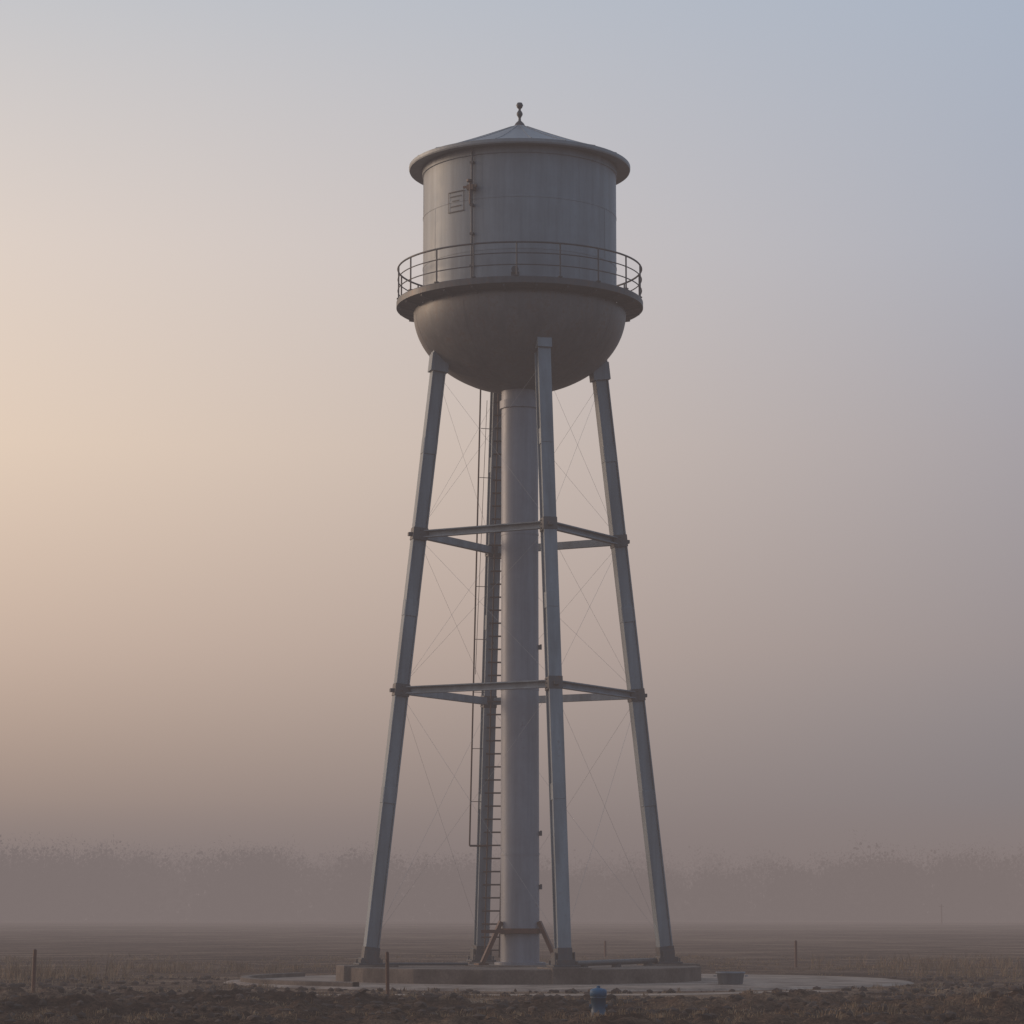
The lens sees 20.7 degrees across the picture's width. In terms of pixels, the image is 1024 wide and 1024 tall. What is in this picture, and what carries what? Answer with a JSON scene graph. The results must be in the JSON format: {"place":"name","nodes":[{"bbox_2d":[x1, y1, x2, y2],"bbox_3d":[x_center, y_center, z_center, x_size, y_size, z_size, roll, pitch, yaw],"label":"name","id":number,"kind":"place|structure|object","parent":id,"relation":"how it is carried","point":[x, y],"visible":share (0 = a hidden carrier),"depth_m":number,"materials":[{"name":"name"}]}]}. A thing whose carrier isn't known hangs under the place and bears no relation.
{"place":"outdoors","nodes":[
{"label":"outdoors","id":0,"kind":"place"},
{"bbox_2d":[0,918,1023,1023],"bbox_3d":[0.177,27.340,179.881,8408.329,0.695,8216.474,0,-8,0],"label":"ground","id":1,"kind":"structure","parent":0,"point":[764,941],"depth_m":119.00,"materials":[{"name":"soil"}]},
{"bbox_2d":[31,949,36,992],"bbox_3d":[-10.520,10.277,61.557,0.115,1.326,0.104,0,-8,0],"label":"fence post","id":2,"kind":"object","parent":1,"relation":"on","point":[34,967],"visible":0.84,"depth_m":61.56,"materials":[{"name":"wood"}]},
{"bbox_2d":[385,951,389,995],"bbox_3d":[-2.541,9.612,57.208,0.096,1.253,0.094,0,-8,0],"label":"fence post","id":3,"kind":"object","parent":1,"relation":"on","point":[387,973],"visible":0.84,"depth_m":57.21,"materials":[{"name":"metal"}]},
{"bbox_2d":[0,830,1023,920],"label":"tree line","id":4,"kind":"object","parent":1,"relation":"on","point":[38,890],"visible":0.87,"depth_m":620.52,"materials":[{"name":"grey plant"}]},
{"bbox_2d":[0,950,1023,1023],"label":"dry grass","id":5,"kind":"structure","parent":1,"relation":"on","point":[42,973],"depth_m":78.77,"materials":[{"name":"brown plant"}]},
{"bbox_2d":[0,974,1023,1023],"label":"soil clods","id":6,"kind":"object","parent":1,"relation":"on","point":[431,997],"visible":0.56,"depth_m":54.77,"materials":[{"name":"brown soil"}]},
{"bbox_2d":[0,836,1023,915],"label":"tree line","id":7,"kind":"object","parent":1,"relation":"on","point":[709,859],"visible":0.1,"depth_m":890.82,"materials":[{"name":"grey plant"}]},
{"bbox_2d":[336,961,700,984],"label":"concrete foundation","id":8,"kind":"object","parent":1,"relation":"on","point":[491,973],"visible":0.48,"depth_m":71.92,"materials":[{"name":"grey concrete"}]},
{"bbox_2d":[474,921,553,964],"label":"pipe support brace","id":9,"kind":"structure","parent":8,"relation":"on","point":[500,930],"depth_m":75.61,"materials":[{"name":"metal"}]},
{"bbox_2d":[363,337,672,948],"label":"support legs","id":10,"kind":"object","parent":8,"relation":"on","point":[438,370],"visible":0.83,"depth_m":77.08,"materials":[{"name":"metal"}]},
{"bbox_2d":[469,390,488,846],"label":"ladder safety rail","id":11,"kind":"object","parent":10,"relation":"attached to","point":[474,669],"visible":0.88,"depth_m":80.05,"materials":[{"name":"metal"}]},
{"bbox_2d":[481,394,501,957],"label":"access ladder","id":12,"kind":"object","parent":10,"relation":"attached to","point":[491,675],"visible":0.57,"depth_m":79.91,"materials":[{"name":"metal"}]},
{"bbox_2d":[377,369,657,934],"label":"cross-bracing rods","id":13,"kind":"object","parent":10,"relation":"attached to","point":[523,647],"visible":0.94,"depth_m":76.79,"materials":[{"name":"metal"}]},
{"bbox_2d":[389,516,646,707],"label":"gusset plates","id":14,"kind":"object","parent":10,"relation":"attached to","point":[420,533],"visible":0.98,"depth_m":76.72,"materials":[{"name":"metal"}]},
{"bbox_2d":[422,145,616,302],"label":"tank shell","id":15,"kind":"object","parent":10,"relation":"on","point":[541,193],"visible":0.78,"depth_m":76.56},
{"bbox_2d":[448,190,463,213],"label":"id plate","id":16,"kind":"object","parent":15,"relation":"attached to","point":[455,200],"visible":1,"depth_m":76.89,"materials":[{"name":"metal"}]},
{"bbox_2d":[463,179,476,203],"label":"level gauge valve","id":17,"kind":"object","parent":15,"relation":"attached to","point":[469,186],"visible":1,"depth_m":76.42,"materials":[{"name":"metal"}]},
{"bbox_2d":[469,149,474,275],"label":"overflow pipe","id":18,"kind":"object","parent":15,"relation":"attached to","point":[472,205],"visible":0.95,"depth_m":76.42,"materials":[{"name":"metal"}]},
{"bbox_2d":[396,276,642,321],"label":"walkway gallery","id":19,"kind":"object","parent":15,"relation":"on","point":[627,300],"visible":0.61,"depth_m":75.96,"materials":[{"name":"metal"}]},
{"bbox_2d":[511,266,518,275],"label":"junction box","id":20,"kind":"object","parent":19,"relation":"on","point":[513,269],"visible":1,"depth_m":75.54,"materials":[{"name":"metal"}]},
{"bbox_2d":[397,241,641,298],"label":"guard railing","id":21,"kind":"object","parent":19,"relation":"on","point":[560,265],"visible":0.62,"depth_m":76.02,"materials":[{"name":"metal"}]},
{"bbox_2d":[409,125,629,184],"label":"conical roof","id":22,"kind":"structure","parent":15,"relation":"on","point":[519,135],"depth_m":77.17,"materials":[{"name":"paint"}]},
{"bbox_2d":[514,102,523,125],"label":"roof finial","id":23,"kind":"object","parent":22,"relation":"on","point":[519,105],"visible":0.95,"depth_m":79.34,"materials":[{"name":"metal"}]},
{"bbox_2d":[405,521,634,704],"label":"horizontal struts","id":24,"kind":"object","parent":10,"relation":"attached to","point":[596,692],"visible":0.94,"depth_m":76.55,"materials":[{"name":"metal"}]},
{"bbox_2d":[414,289,625,393],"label":"tank bowl","id":25,"kind":"object","parent":10,"relation":"on","point":[485,340],"visible":0.87,"depth_m":76.42,"materials":[{"name":"grey metal"}]},
{"bbox_2d":[353,944,682,966],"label":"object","id":26,"kind":"object","parent":8,"relation":"on","point":[562,957],"visible":0.91,"depth_m":74.80,"materials":[{"name":"metal"}]},
{"bbox_2d":[494,388,545,964],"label":"riser column","id":27,"kind":"structure","parent":8,"relation":"on","point":[520,759],"depth_m":76.70,"materials":[{"name":"grey metal"}]},
{"bbox_2d":[538,644,541,888],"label":"riser valves","id":28,"kind":"object","parent":27,"relation":"attached to","point":[540,832],"visible":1,"depth_m":76.41,"materials":[{"name":"grey metal"}]},
{"bbox_2d":[385,958,657,966],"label":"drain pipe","id":29,"kind":"object","parent":8,"relation":"on","point":[620,962],"visible":0.96,"depth_m":74.98,"materials":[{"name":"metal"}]},
{"bbox_2d":[223,974,913,991],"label":"gravel apron","id":30,"kind":"object","parent":1,"relation":"on","point":[708,982],"visible":0.57,"depth_m":70.28,"materials":[{"name":"grey gravel"}]},
{"bbox_2d":[240,972,358,986],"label":"concrete kerb","id":31,"kind":"structure","parent":30,"relation":"on","point":[257,978],"depth_m":71.50,"materials":[{"name":"grey concrete"}]},
{"bbox_2d":[713,972,747,984],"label":"metal tub","id":32,"kind":"object","parent":30,"relation":"on","point":[730,978],"visible":1,"depth_m":71.05,"materials":[{"name":"grey metal"}]},
{"bbox_2d":[589,986,607,1015],"bbox_3d":[1.517,8.672,49.168,0.295,0.700,0.295,7,-11,-39],"label":"fire hydrant","id":33,"kind":"object","parent":1,"relation":"on","point":[598,994],"visible":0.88,"depth_m":49.07,"materials":[{"name":"metal"}]},
{"bbox_2d":[604,940,606,956],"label":"fence post","id":34,"kind":"object","parent":1,"relation":"on","point":[605,953],"visible":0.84,"depth_m":117.55,"materials":[{"name":"metal"}]},
{"bbox_2d":[794,940,797,966],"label":"fence post","id":35,"kind":"object","parent":1,"relation":"on","point":[795,942],"visible":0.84,"depth_m":94.80,"materials":[{"name":"metal"}]},
{"bbox_2d":[0,0,1023,910],"label":"sky","id":36,"kind":"structure","parent":0,"point":[214,384],"materials":[{"name":"grey"}]},
{"bbox_2d":[317,990,831,995],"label":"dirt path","id":37,"kind":"structure","parent":0,"point":[709,993],"depth_m":64.18,"materials":[{"name":"soil"}]}
]}

